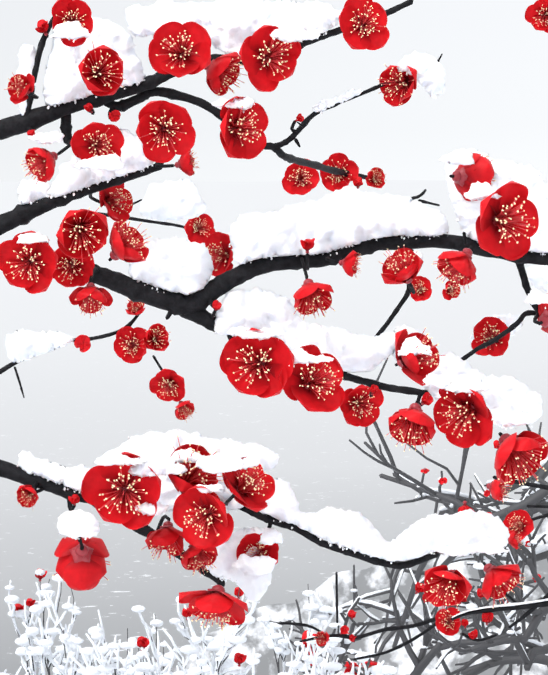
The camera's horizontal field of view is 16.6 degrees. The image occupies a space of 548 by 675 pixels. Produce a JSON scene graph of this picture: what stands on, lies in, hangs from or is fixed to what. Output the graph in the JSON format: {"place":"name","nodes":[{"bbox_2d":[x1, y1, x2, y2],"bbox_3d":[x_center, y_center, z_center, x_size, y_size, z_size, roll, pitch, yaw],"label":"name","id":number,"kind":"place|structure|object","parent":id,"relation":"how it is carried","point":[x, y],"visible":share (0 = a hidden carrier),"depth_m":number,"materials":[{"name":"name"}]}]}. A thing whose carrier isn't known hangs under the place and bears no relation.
{"place":"outdoors","nodes":[
{"label":"outdoors","id":0,"kind":"place"},
{"bbox_2d":[0,180,547,674],"bbox_3d":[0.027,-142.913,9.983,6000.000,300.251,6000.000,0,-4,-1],"label":"lake","id":1,"kind":"structure","parent":0,"point":[72,406],"depth_m":233.63,"materials":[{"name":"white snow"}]},
{"bbox_2d":[0,569,397,674],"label":"shrub","id":2,"kind":"object","parent":1,"relation":"on","point":[41,653],"visible":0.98,"depth_m":1.57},
{"bbox_2d":[0,0,547,659],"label":"plum tree","id":3,"kind":"object","parent":1,"relation":"on","point":[196,482],"visible":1,"depth_m":0.98,"materials":[{"name":"red plant"}]},
{"bbox_2d":[53,512,547,674],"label":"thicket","id":4,"kind":"object","parent":1,"relation":"on","point":[374,578],"visible":0.35,"depth_m":20.63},
{"bbox_2d":[269,358,547,674],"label":"bare branches","id":5,"kind":"object","parent":1,"relation":"on","point":[521,654],"depth_m":2.55,"materials":[{"name":"grey wood"}]},
{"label":"plum tree","id":6,"kind":"object","parent":1,"relation":"on","visible":0},
{"bbox_2d":[345,662,358,674],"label":"bud","id":7,"kind":"object","parent":6,"relation":"attached to","point":[348,668],"visible":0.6,"depth_m":1.95,"materials":[{"name":"red plant"}]},
{"bbox_2d":[361,659,376,667],"bbox_3d":[0.104,0.352,2.009,0.019,0.016,0.021,-3,-5,38],"label":"bud","id":8,"kind":"object","parent":6,"relation":"attached to","point":[372,663],"visible":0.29,"depth_m":2.00,"materials":[{"name":"red plant"}]},
{"bbox_2d":[420,468,429,473],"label":"bud","id":9,"kind":"object","parent":6,"relation":"attached to","point":[425,470],"visible":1,"depth_m":2.96,"materials":[{"name":"red plant"}]},
{"bbox_2d":[458,499,474,511],"bbox_3d":[0.204,0.181,1.985,0.019,0.022,0.019,0,-20,-1],"label":"bud","id":10,"kind":"object","parent":6,"relation":"attached to","point":[464,507],"visible":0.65,"depth_m":1.99,"materials":[{"name":"red plant"}]},
{"bbox_2d":[484,490,489,496],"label":"bud","id":11,"kind":"object","parent":6,"relation":"attached to","point":[486,493],"visible":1,"depth_m":2.79,"materials":[{"name":"red plant"}]},
{"bbox_2d":[0,0,547,181],"label":"sky","id":12,"kind":"structure","parent":0,"point":[493,102],"materials":[{"name":"white"}]},
{"bbox_3d":[-0.145,1.149,1.679,0.422,1.411,0.513,0,-4,-1],"label":"shrub","id":13,"kind":"object","parent":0,"visible":0},
{"bbox_2d":[15,604,23,610],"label":"bud","id":14,"kind":"object","parent":13,"relation":"attached to","point":[19,606],"visible":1,"depth_m":1.63,"materials":[{"name":"red plant"}]},
{"bbox_2d":[26,598,35,606],"bbox_3d":[-0.212,0.232,1.631,0.008,0.010,0.009,0,-4,-1],"label":"bud","id":15,"kind":"object","parent":13,"relation":"attached to","point":[30,602],"visible":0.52,"depth_m":1.63,"materials":[{"name":"red plant"}]},
{"bbox_2d":[35,569,46,581],"bbox_3d":[-0.203,0.207,1.633,0.010,0.012,0.010,0,-4,-1],"label":"bud","id":16,"kind":"object","parent":13,"relation":"attached to","point":[39,577],"visible":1,"depth_m":1.63,"materials":[{"name":"red plant"}]},
{"bbox_2d":[137,636,149,650],"bbox_3d":[-0.109,0.256,1.563,0.011,0.013,0.011,0,-4,-1],"label":"bud","id":17,"kind":"object","parent":13,"relation":"attached to","point":[143,642],"visible":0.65,"depth_m":1.56,"materials":[{"name":"red plant"}]},
{"bbox_2d":[182,608,191,620],"bbox_3d":[-0.078,0.252,1.703,0.010,0.012,0.011,0,-4,-1],"label":"bud","id":18,"kind":"object","parent":13,"relation":"attached to","point":[186,613],"visible":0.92,"depth_m":1.70,"materials":[{"name":"red plant"}]},
{"bbox_2d":[234,587,243,598],"bbox_3d":[-0.031,0.231,1.694,0.010,0.012,0.010,0,-4,-1],"label":"bud","id":19,"kind":"object","parent":13,"relation":"attached to","point":[236,591],"visible":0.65,"depth_m":1.69,"materials":[{"name":"red plant"}]},
{"bbox_2d":[234,653,246,666],"bbox_3d":[-0.025,0.244,1.419,0.010,0.012,0.010,0,-4,-1],"label":"bud","id":20,"kind":"object","parent":13,"relation":"attached to","point":[239,658],"visible":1,"depth_m":1.42,"materials":[{"name":"red plant"}]}
]}

